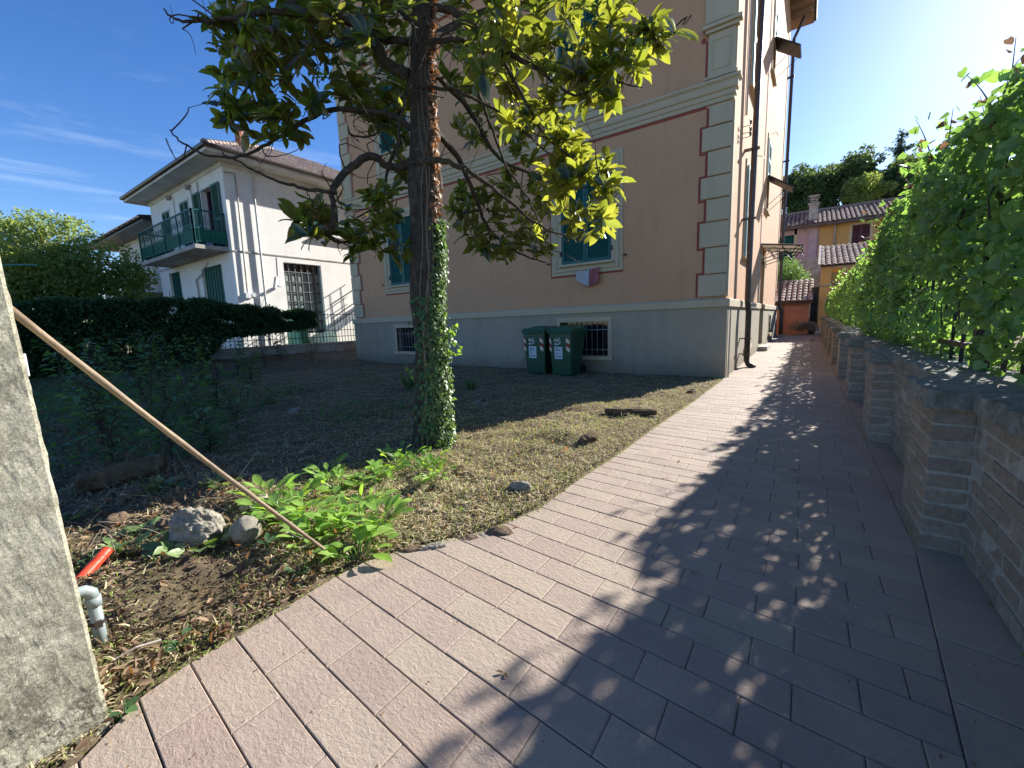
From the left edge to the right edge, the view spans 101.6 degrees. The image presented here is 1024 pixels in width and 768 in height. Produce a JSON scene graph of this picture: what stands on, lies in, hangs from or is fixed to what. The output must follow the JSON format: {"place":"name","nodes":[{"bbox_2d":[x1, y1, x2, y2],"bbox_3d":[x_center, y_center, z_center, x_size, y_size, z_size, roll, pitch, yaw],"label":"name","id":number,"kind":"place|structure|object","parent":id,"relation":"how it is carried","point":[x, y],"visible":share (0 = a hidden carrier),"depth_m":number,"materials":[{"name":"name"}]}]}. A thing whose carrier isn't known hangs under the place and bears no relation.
{"place":"outdoors","nodes":[
{"label":"outdoors","id":0,"kind":"place"},
{"bbox_2d":[0,0,1023,337],"label":"sky","id":1,"kind":"structure","parent":0,"point":[92,92],"materials":[{"name":"blue"}]},
{"bbox_2d":[29,301,1023,767],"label":"ground","id":2,"kind":"structure","parent":0,"point":[301,363],"depth_m":3.63,"materials":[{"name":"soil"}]},
{"bbox_2d":[0,258,110,767],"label":"gate post","id":3,"kind":"object","parent":2,"relation":"on","point":[52,698],"visible":0.95,"depth_m":1.07,"materials":[{"name":"concrete"}]},
{"bbox_2d":[30,338,122,410],"bbox_3d":[-5.372,-0.071,5.303,0.825,1.046,0.500,-3,8,-7],"label":"tall weed","id":4,"kind":"object","parent":2,"relation":"on","point":[89,345],"visible":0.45,"depth_m":5.26,"materials":[{"name":"green plant"}]},
{"bbox_2d":[0,207,160,322],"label":"bushy tree","id":5,"kind":"object","parent":2,"relation":"on","point":[63,269],"visible":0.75,"depth_m":16.58,"materials":[{"name":"green plant"}]},
{"bbox_2d":[40,360,130,445],"bbox_3d":[-3.890,0.184,3.859,0.639,0.810,0.504,4,10,35],"label":"tall weed","id":6,"kind":"object","parent":2,"relation":"on","point":[69,382],"visible":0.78,"depth_m":3.84,"materials":[{"name":"green plant"}]},
{"bbox_2d":[42,348,129,432],"bbox_3d":[-4.449,0.083,4.480,0.517,0.942,0.945,-6,9,-24],"label":"tall weed","id":7,"kind":"object","parent":2,"relation":"on","point":[73,373],"visible":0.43,"depth_m":4.36,"materials":[{"name":"green plant"}]},
{"bbox_2d":[78,585,107,644],"bbox_3d":[-1.520,0.850,1.448,0.050,0.282,0.164,4,10,35],"label":"drain pipe","id":8,"kind":"object","parent":2,"relation":"on","point":[91,595],"visible":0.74,"depth_m":1.48,"materials":[{"name":"grey plastic"}]},
{"bbox_2d":[75,547,112,579],"bbox_3d":[-1.949,0.878,1.893,0.051,0.158,0.295,-2,8,-2],"label":"red pipe","id":9,"kind":"object","parent":2,"relation":"on","point":[100,557],"visible":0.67,"depth_m":1.95,"materials":[{"name":"red plastic"}]},
{"bbox_2d":[54,391,150,460],"bbox_3d":[-3.226,0.336,3.331,0.517,0.582,0.474,-7,10,-32],"label":"tall weed","id":10,"kind":"object","parent":2,"relation":"on","point":[76,399],"visible":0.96,"depth_m":3.31,"materials":[{"name":"green plant"}]},
{"bbox_2d":[79,332,126,401],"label":"tall weed","id":11,"kind":"object","parent":2,"relation":"on","point":[115,375],"visible":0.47,"depth_m":6.39,"materials":[{"name":"green plant"}]},
{"bbox_2d":[104,511,130,527],"bbox_3d":[-2.277,0.784,2.412,0.077,0.087,0.125,-1,8,6],"label":"stone","id":12,"kind":"object","parent":2,"relation":"on","point":[120,517],"visible":0.77,"depth_m":2.38,"materials":[{"name":"beige stone"}]},
{"bbox_2d":[73,453,166,493],"bbox_3d":[-2.696,0.617,2.896,0.468,0.197,0.167,-7,9,-29],"label":"log","id":13,"kind":"object","parent":2,"relation":"on","point":[130,470],"visible":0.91,"depth_m":2.84,"materials":[{"name":"brown wood"}]},
{"bbox_2d":[107,695,142,722],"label":"weed","id":14,"kind":"object","parent":2,"relation":"on","point":[130,705],"visible":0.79,"depth_m":1.24,"materials":[{"name":"green plant"}]},
{"bbox_2d":[84,214,166,319],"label":"house","id":15,"kind":"structure","parent":2,"relation":"on","point":[127,231],"depth_m":20.12,"materials":[{"name":"white paint"}]},
{"bbox_2d":[97,528,162,558],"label":"ivy sprig","id":16,"kind":"object","parent":2,"relation":"on","point":[140,539],"visible":0.69,"depth_m":2.15,"materials":[{"name":"green plant"}]},
{"bbox_2d":[115,487,145,503],"bbox_3d":[-2.439,0.723,2.675,0.106,0.113,0.160,4,10,35],"label":"stone","id":17,"kind":"object","parent":2,"relation":"on","point":[126,492],"visible":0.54,"depth_m":2.64,"materials":[{"name":"grey stone"}]},
{"bbox_2d":[99,357,172,421],"bbox_3d":[-4.430,0.081,4.958,0.456,0.830,0.612,4,10,35],"label":"tall weed","id":18,"kind":"object","parent":2,"relation":"on","point":[148,386],"visible":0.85,"depth_m":4.99,"materials":[{"name":"green plant"}]},
{"bbox_2d":[113,516,166,536],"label":"ivy sprig","id":19,"kind":"object","parent":2,"relation":"on","point":[150,522],"visible":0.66,"depth_m":2.29,"materials":[{"name":"green plant"}]},
{"bbox_2d":[121,330,163,393],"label":"tall weed","id":20,"kind":"object","parent":2,"relation":"on","point":[137,353],"visible":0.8,"depth_m":7.49,"materials":[{"name":"green plant"}]},
{"bbox_2d":[129,340,185,403],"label":"tall weed","id":21,"kind":"object","parent":2,"relation":"on","point":[156,375],"visible":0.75,"depth_m":6.15,"materials":[{"name":"green plant"}]},
{"bbox_2d":[139,531,187,556],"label":"ivy sprig","id":22,"kind":"object","parent":2,"relation":"on","point":[162,546],"visible":0.7,"depth_m":2.06,"materials":[{"name":"green plant"}]},
{"bbox_2d":[127,375,200,445],"bbox_3d":[-3.392,0.254,4.116,0.485,0.691,0.501,1,9,19],"label":"tall weed","id":23,"kind":"object","parent":2,"relation":"on","point":[161,419],"visible":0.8,"depth_m":4.10,"materials":[{"name":"green plant"}]},
{"bbox_2d":[11,290,318,379],"bbox_3d":[-8.750,-1.262,10.337,1.119,2.153,8.190,4,10,35],"label":"hedge","id":24,"kind":"object","parent":2,"relation":"on","point":[64,317],"visible":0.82,"depth_m":9.83,"materials":[{"name":"green plant"}]},
{"bbox_2d":[143,475,186,492],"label":"ivy sprig","id":25,"kind":"object","parent":2,"relation":"on","point":[152,486],"visible":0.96,"depth_m":2.76,"materials":[{"name":"green plant"}]},
{"bbox_2d":[135,418,198,459],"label":"tall weed","id":26,"kind":"object","parent":2,"relation":"on","point":[156,432],"visible":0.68,"depth_m":3.26,"materials":[{"name":"green plant"}]},
{"bbox_2d":[13,306,334,558],"bbox_3d":[-1.143,0.303,1.592,0.025,1.200,0.879,5,11,39],"label":"leaning pole","id":27,"kind":"object","parent":2,"relation":"on","point":[23,319],"visible":0.92,"depth_m":1.42,"materials":[{"name":"brown wood"}]},
{"bbox_2d":[166,341,202,393],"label":"tall weed","id":28,"kind":"object","parent":2,"relation":"on","point":[190,365],"visible":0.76,"depth_m":7.07,"materials":[{"name":"green plant"}]},
{"bbox_2d":[166,369,212,423],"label":"tall weed","id":29,"kind":"object","parent":2,"relation":"on","point":[196,377],"visible":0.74,"depth_m":4.99,"materials":[{"name":"green plant"}]},
{"bbox_2d":[171,334,217,382],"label":"tall weed","id":30,"kind":"object","parent":2,"relation":"on","point":[205,361],"visible":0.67,"depth_m":8.31,"materials":[{"name":"green plant"}]},
{"bbox_2d":[168,506,225,547],"bbox_3d":[-1.653,0.756,2.190,0.295,0.240,0.229,4,10,35],"label":"rock","id":31,"kind":"object","parent":2,"relation":"on","point":[190,526],"visible":0.83,"depth_m":2.13,"materials":[{"name":"grey stone"}]},
{"bbox_2d":[165,526,230,557],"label":"ivy sprig","id":32,"kind":"object","parent":2,"relation":"on","point":[223,535],"visible":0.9,"depth_m":2.06,"materials":[{"name":"green plant"}]},
{"bbox_2d":[51,438,352,585],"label":"dry stalks","id":33,"kind":"object","parent":2,"relation":"on","point":[163,498],"visible":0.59,"depth_m":2.54,"materials":[{"name":"brown plant"}]},
{"bbox_2d":[55,340,355,372],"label":"wall","id":34,"kind":"structure","parent":2,"relation":"on","point":[321,347],"depth_m":13.36,"materials":[{"name":"concrete"}]},
{"bbox_2d":[68,313,354,352],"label":"railings","id":35,"kind":"object","parent":34,"relation":"on","point":[319,330],"visible":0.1,"depth_m":14.25,"materials":[{"name":"metal"}]},
{"bbox_2d":[177,407,234,452],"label":"tall weed","id":36,"kind":"object","parent":2,"relation":"on","point":[195,416],"visible":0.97,"depth_m":3.79,"materials":[{"name":"green plant"}]},
{"bbox_2d":[195,358,235,407],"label":"tall weed","id":37,"kind":"object","parent":2,"relation":"on","point":[212,380],"visible":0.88,"depth_m":5.86,"materials":[{"name":"green plant"}]},
{"bbox_2d":[207,382,255,428],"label":"tall weed","id":38,"kind":"object","parent":2,"relation":"on","point":[250,421],"visible":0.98,"depth_m":4.64,"materials":[{"name":"green plant"}]},
{"bbox_2d":[119,131,355,348],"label":"white house","id":39,"kind":"structure","parent":2,"relation":"on","point":[220,232],"depth_m":14.78,"materials":[{"name":"paint"}]},
{"bbox_2d":[178,198,193,246],"bbox_3d":[-11.994,-5.900,15.413,0.940,1.680,0.040,4,10,35],"label":"window","id":40,"kind":"structure","parent":39,"relation":"in","point":[184,204],"depth_m":15.35,"materials":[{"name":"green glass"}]},
{"bbox_2d":[192,181,225,246],"bbox_3d":[-10.277,-5.604,14.350,2.100,2.180,0.290,4,10,35],"label":"balcony door","id":41,"kind":"structure","parent":39,"relation":"in","point":[213,197],"depth_m":14.43,"materials":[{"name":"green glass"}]},
{"bbox_2d":[204,265,228,322],"bbox_3d":[-10.526,-2.897,15.045,1.726,2.578,0.075,4,10,35],"label":"shutter","id":42,"kind":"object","parent":39,"relation":"in","point":[213,276],"depth_m":14.99,"materials":[{"name":"green paint"}]},
{"bbox_2d":[283,263,324,332],"bbox_3d":[-7.935,-3.229,15.904,0.135,2.570,1.470,4,10,35],"label":"window","id":43,"kind":"structure","parent":39,"relation":"in","point":[302,281],"depth_m":15.91,"materials":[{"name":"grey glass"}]},
{"bbox_2d":[227,337,248,375],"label":"tall weed","id":44,"kind":"object","parent":2,"relation":"on","point":[239,352],"visible":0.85,"depth_m":9.69,"materials":[{"name":"green plant"}]},
{"bbox_2d":[28,355,456,480],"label":"undergrowth","id":45,"kind":"object","parent":2,"relation":"on","point":[52,443],"visible":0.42,"depth_m":5.18,"materials":[{"name":"green plant"}]},
{"bbox_2d":[228,515,261,544],"bbox_3d":[-1.392,0.766,2.182,0.154,0.150,0.146,4,10,35],"label":"rock","id":46,"kind":"object","parent":2,"relation":"on","point":[245,529],"visible":0.88,"depth_m":2.13,"materials":[{"name":"grey stone"}]},
{"bbox_2d":[231,352,264,382],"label":"tall weed","id":47,"kind":"object","parent":2,"relation":"on","point":[252,367],"visible":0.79,"depth_m":8.40,"materials":[{"name":"green plant"}]},
{"bbox_2d":[236,363,263,395],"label":"tall weed","id":48,"kind":"object","parent":2,"relation":"on","point":[252,375],"visible":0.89,"depth_m":6.85,"materials":[{"name":"green plant"}]},
{"bbox_2d":[225,473,301,511],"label":"leafy plant","id":49,"kind":"object","parent":2,"relation":"on","point":[268,485],"visible":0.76,"depth_m":2.59,"materials":[{"name":"green plant"}]},
{"bbox_2d":[235,491,316,521],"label":"leafy plant","id":50,"kind":"object","parent":2,"relation":"on","point":[255,509],"visible":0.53,"depth_m":2.35,"materials":[{"name":"green plant"}]},
{"bbox_2d":[246,476,329,516],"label":"leafy plant","id":51,"kind":"object","parent":2,"relation":"on","point":[315,482],"visible":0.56,"depth_m":2.58,"materials":[{"name":"green plant"}]},
{"bbox_2d":[265,490,346,526],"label":"leafy plant","id":52,"kind":"object","parent":2,"relation":"on","point":[302,517],"visible":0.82,"depth_m":2.32,"materials":[{"name":"green plant"}]},
{"bbox_2d":[276,507,356,549],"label":"leafy plant","id":53,"kind":"object","parent":2,"relation":"on","point":[301,525],"visible":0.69,"depth_m":2.16,"materials":[{"name":"green plant"}]},
{"bbox_2d":[300,453,347,482],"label":"leafy plant","id":54,"kind":"object","parent":2,"relation":"on","point":[307,469],"visible":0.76,"depth_m":3.09,"materials":[{"name":"green plant"}]},
{"bbox_2d":[314,467,372,494],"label":"leafy plant","id":55,"kind":"object","parent":2,"relation":"on","point":[335,489],"visible":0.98,"depth_m":2.89,"materials":[{"name":"green plant"}]},
{"bbox_2d":[307,496,387,542],"bbox_3d":[-0.888,0.732,2.250,0.412,0.140,0.394,-5,9,-18],"label":"leafy plant","id":56,"kind":"object","parent":2,"relation":"on","point":[340,501],"visible":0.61,"depth_m":2.28,"materials":[{"name":"green plant"}]},
{"bbox_2d":[312,519,399,561],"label":"leafy plant","id":57,"kind":"object","parent":2,"relation":"on","point":[360,533],"visible":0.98,"depth_m":2.02,"materials":[{"name":"green plant"}]},
{"bbox_2d":[332,483,396,512],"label":"leafy plant","id":58,"kind":"object","parent":2,"relation":"on","point":[355,497],"visible":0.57,"depth_m":2.59,"materials":[{"name":"green plant"}]},
{"bbox_2d":[336,459,398,485],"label":"leafy plant","id":59,"kind":"object","parent":2,"relation":"on","point":[378,462],"visible":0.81,"depth_m":3.03,"materials":[{"name":"green plant"}]},
{"bbox_2d":[26,362,719,767],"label":"dry clippings","id":60,"kind":"object","parent":2,"relation":"on","point":[396,530],"visible":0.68,"depth_m":3.29,"materials":[{"name":"beige plant"}]},
{"bbox_2d":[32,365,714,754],"bbox_3d":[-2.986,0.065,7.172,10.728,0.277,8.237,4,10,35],"label":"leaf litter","id":61,"kind":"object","parent":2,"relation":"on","point":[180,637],"visible":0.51,"depth_m":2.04,"materials":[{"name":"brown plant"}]},
{"bbox_2d":[45,367,710,651],"bbox_3d":[-2.973,0.074,7.175,10.735,0.259,8.185,4,10,35],"label":"clover","id":62,"kind":"object","parent":2,"relation":"on","point":[129,590],"visible":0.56,"depth_m":2.98,"materials":[{"name":"green plant"}]},
{"bbox_2d":[343,492,414,532],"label":"leafy plant","id":63,"kind":"object","parent":2,"relation":"on","point":[397,503],"visible":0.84,"depth_m":2.29,"materials":[{"name":"green plant"}]},
{"bbox_2d":[363,451,415,477],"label":"leafy plant","id":64,"kind":"object","parent":2,"relation":"on","point":[396,453],"visible":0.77,"depth_m":3.16,"materials":[{"name":"green plant"}]},
{"bbox_2d":[398,446,447,470],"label":"leafy plant","id":65,"kind":"object","parent":2,"relation":"on","point":[410,455],"visible":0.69,"depth_m":3.21,"materials":[{"name":"green plant"}]},
{"bbox_2d":[163,0,698,450],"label":"magnolia tree","id":66,"kind":"object","parent":2,"relation":"on","point":[251,46],"visible":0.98,"depth_m":3.38,"materials":[{"name":"green plant"}]},
{"bbox_2d":[405,0,462,450],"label":"ivy","id":67,"kind":"object","parent":66,"relation":"attached to","point":[435,421],"visible":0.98,"depth_m":3.62,"materials":[{"name":"green plant"}]},
{"bbox_2d":[412,453,456,481],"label":"leafy plant","id":68,"kind":"object","parent":2,"relation":"on","point":[429,458],"visible":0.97,"depth_m":2.98,"materials":[{"name":"green plant"}]},
{"bbox_2d":[486,526,512,536],"bbox_3d":[-0.053,0.810,2.238,0.181,0.100,0.107,-1,8,7],"label":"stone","id":69,"kind":"object","parent":2,"relation":"on","point":[496,531],"visible":0.46,"depth_m":2.21,"materials":[{"name":"beige stone"}]},
{"bbox_2d":[521,326,557,373],"bbox_3d":[0.657,-0.746,8.944,0.564,0.994,0.799,4,10,35],"label":"wheeled bin","id":70,"kind":"object","parent":2,"relation":"on","point":[537,350],"visible":0.82,"depth_m":8.66,"materials":[{"name":"green plastic"}]},
{"bbox_2d":[547,325,586,375],"bbox_3d":[1.164,-0.699,8.559,0.564,0.994,0.799,4,10,37],"label":"wheeled bin","id":71,"kind":"object","parent":2,"relation":"on","point":[566,343],"visible":1,"depth_m":8.31,"materials":[{"name":"green plastic"}]},
{"bbox_2d":[330,0,817,377],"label":"apartment building","id":72,"kind":"structure","parent":2,"relation":"on","point":[685,262],"depth_m":8.44,"materials":[{"name":"paint"}]},
{"bbox_2d":[362,53,409,184],"bbox_3d":[-3.248,-7.005,11.212,1.880,3.160,0.173,4,10,35],"label":"window","id":73,"kind":"structure","parent":72,"relation":"in","point":[379,149],"depth_m":11.45,"materials":[{"name":"green paint"}]},
{"bbox_2d":[381,206,409,295],"bbox_3d":[-3.160,-3.701,11.744,1.696,2.295,0.123,4,10,35],"label":"window","id":74,"kind":"structure","parent":72,"relation":"in","point":[396,283],"depth_m":11.91,"materials":[{"name":"green paint"}]},
{"bbox_2d":[394,324,414,354],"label":"basement window","id":75,"kind":"structure","parent":72,"relation":"in","point":[408,339],"depth_m":12.22,"materials":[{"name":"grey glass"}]},
{"bbox_2d":[556,316,612,359],"bbox_3d":[1.557,-0.977,8.965,1.330,0.895,0.265,4,10,35],"label":"basement window","id":76,"kind":"structure","parent":72,"relation":"in","point":[598,336],"depth_m":8.87,"materials":[{"name":"black glass"}]},
{"bbox_2d":[546,0,623,128],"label":"window","id":77,"kind":"structure","parent":72,"relation":"in","point":[591,113],"depth_m":8.30,"materials":[{"name":"green paint"}]},
{"bbox_2d":[547,147,626,278],"bbox_3d":[1.479,-3.400,8.537,1.791,2.295,0.123,4,10,35],"label":"window","id":78,"kind":"structure","parent":72,"relation":"in","point":[606,254],"depth_m":8.57,"materials":[{"name":"green paint"}]},
{"bbox_2d":[576,267,598,286],"bbox_3d":[1.556,-2.200,8.628,0.505,0.402,0.083,4,10,35],"label":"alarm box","id":79,"kind":"object","parent":72,"relation":"hanging from","point":[589,278],"visible":1,"depth_m":8.60,"materials":[{"name":"white plastic"}]},
{"bbox_2d":[742,158,752,263],"bbox_3d":[5.117,-3.655,9.009,0.085,1.960,1.241,4,10,35],"label":"window","id":80,"kind":"structure","parent":72,"relation":"in","point":[747,177],"depth_m":8.59,"materials":[{"name":"white glass"}]},
{"bbox_2d":[749,0,758,102],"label":"window","id":81,"kind":"structure","parent":72,"relation":"in","point":[755,2],"depth_m":8.17,"materials":[{"name":"white glass"}]},
{"bbox_2d":[757,254,770,350],"bbox_3d":[7.221,-2.243,12.134,0.534,2.840,1.330,4,10,35],"label":"door","id":82,"kind":"structure","parent":72,"relation":"in","point":[763,347],"depth_m":11.82,"materials":[{"name":"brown wood"}]},
{"bbox_2d":[764,133,793,216],"bbox_3d":[7.555,-5.910,11.752,0.642,2.020,0.991,4,10,35],"label":"window","id":83,"kind":"structure","parent":72,"relation":"in","point":[773,180],"depth_m":11.67,"materials":[{"name":"white glass"}]},
{"bbox_2d":[771,0,801,86],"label":"window","id":84,"kind":"structure","parent":72,"relation":"in","point":[782,45],"depth_m":11.21,"materials":[{"name":"brown glass"}]},
{"bbox_2d":[605,408,656,415],"bbox_3d":[1.350,0.318,4.765,0.570,0.078,0.074,0,9,16],"label":"log","id":85,"kind":"object","parent":2,"relation":"on","point":[632,411],"visible":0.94,"depth_m":4.74,"materials":[{"name":"brown wood"}]},
{"bbox_2d":[776,278,813,333],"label":"brick shed","id":86,"kind":"structure","parent":2,"relation":"on","point":[796,297],"depth_m":18.42,"materials":[{"name":"brick"}]},
{"bbox_2d":[777,254,816,281],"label":"bright shrub","id":87,"kind":"object","parent":2,"relation":"on","point":[790,275],"visible":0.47,"depth_m":20.62,"materials":[{"name":"green plant"}]},
{"bbox_2d":[788,321,818,332],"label":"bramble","id":88,"kind":"object","parent":2,"relation":"on","point":[809,326],"visible":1,"depth_m":17.58,"materials":[{"name":"plant"}]},
{"bbox_2d":[796,258,820,317],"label":"grey wall","id":89,"kind":"structure","parent":2,"relation":"on","point":[811,265],"depth_m":23.30,"materials":[{"name":"paint"}]},
{"bbox_2d":[781,162,846,213],"bbox_3d":[27.324,-15.534,39.434,6.700,10.301,6.512,4,10,35],"label":"broadleaf tree","id":90,"kind":"object","parent":2,"relation":"on","point":[806,183],"visible":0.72,"depth_m":37.52,"materials":[{"name":"green plant"}]},
{"bbox_2d":[815,242,873,333],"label":"outhouse","id":91,"kind":"structure","parent":2,"relation":"on","point":[838,255],"depth_m":17.86,"materials":[{"name":"concrete"}]},
{"bbox_2d":[809,287,818,333],"bbox_3d":[13.294,-3.148,18.405,0.260,2.200,0.100,4,10,35],"label":"dark door","id":92,"kind":"structure","parent":91,"relation":"attached to","point":[814,308],"depth_m":18.32,"materials":[{"name":"wood"}]},
{"bbox_2d":[817,143,891,208],"bbox_3d":[30.488,-15.418,37.679,7.972,10.354,5.962,-3,8,-8],"label":"broadleaf tree","id":93,"kind":"object","parent":2,"relation":"on","point":[856,164],"visible":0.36,"depth_m":35.83,"materials":[{"name":"green plant"}]},
{"bbox_2d":[839,171,899,203],"bbox_3d":[28.954,-13.534,34.359,3.560,7.715,6.245,4,10,35],"label":"broadleaf tree","id":94,"kind":"object","parent":2,"relation":"on","point":[860,193],"visible":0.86,"depth_m":32.58,"materials":[{"name":"green plant"}]},
{"bbox_2d":[863,150,926,199],"bbox_3d":[33.121,-14.401,33.819,8.200,9.239,8.084,4,10,35],"label":"broadleaf tree","id":95,"kind":"object","parent":2,"relation":"on","point":[892,173],"visible":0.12,"depth_m":33.34,"materials":[{"name":"green plant"}]},
{"bbox_2d":[878,128,917,171],"bbox_3d":[36.376,-17.488,39.930,7.085,12.766,7.030,-6,9,-24],"label":"conifer","id":96,"kind":"object","parent":2,"relation":"on","point":[900,148],"visible":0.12,"depth_m":38.76,"materials":[{"name":"green plant"}]},
{"bbox_2d":[778,187,1019,290],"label":"terraced houses","id":97,"kind":"structure","parent":2,"relation":"on","point":[812,228],"depth_m":26.81,"materials":[{"name":"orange paint"}]},
{"bbox_2d":[778,229,796,264],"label":"window","id":98,"kind":"structure","parent":97,"relation":"in","point":[792,239],"depth_m":27.78,"materials":[{"name":"green paint"}]},
{"bbox_2d":[848,221,873,243],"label":"window","id":99,"kind":"structure","parent":97,"relation":"in","point":[855,230],"depth_m":25.68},
{"bbox_2d":[820,316,1023,650],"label":"garden wall","id":100,"kind":"structure","parent":2,"relation":"on","point":[952,433],"depth_m":1.86,"materials":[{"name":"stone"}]},
{"bbox_2d":[834,157,1023,375],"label":"wall railings","id":101,"kind":"object","parent":100,"relation":"on","point":[962,344],"depth_m":2.71,"materials":[{"name":"metal"}]},
{"bbox_2d":[825,36,1023,384],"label":"climbing vine","id":102,"kind":"object","parent":101,"relation":"attached to","point":[919,221],"visible":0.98,"depth_m":2.38,"materials":[{"name":"green plant"}]},
{"bbox_2d":[70,335,1023,767],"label":"path","id":103,"kind":"structure","parent":0,"point":[578,573],"depth_m":1.45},
{"bbox_2d":[82,345,1013,767],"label":"path grit","id":104,"kind":"object","parent":103,"relation":"on","point":[494,607],"visible":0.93,"depth_m":1.30,"materials":[{"name":"grey gravel"}]},
{"bbox_2d":[143,337,1023,693],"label":"joint moss","id":105,"kind":"object","parent":103,"relation":"on","point":[501,525],"visible":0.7,"depth_m":1.88,"materials":[{"name":"green plant"}]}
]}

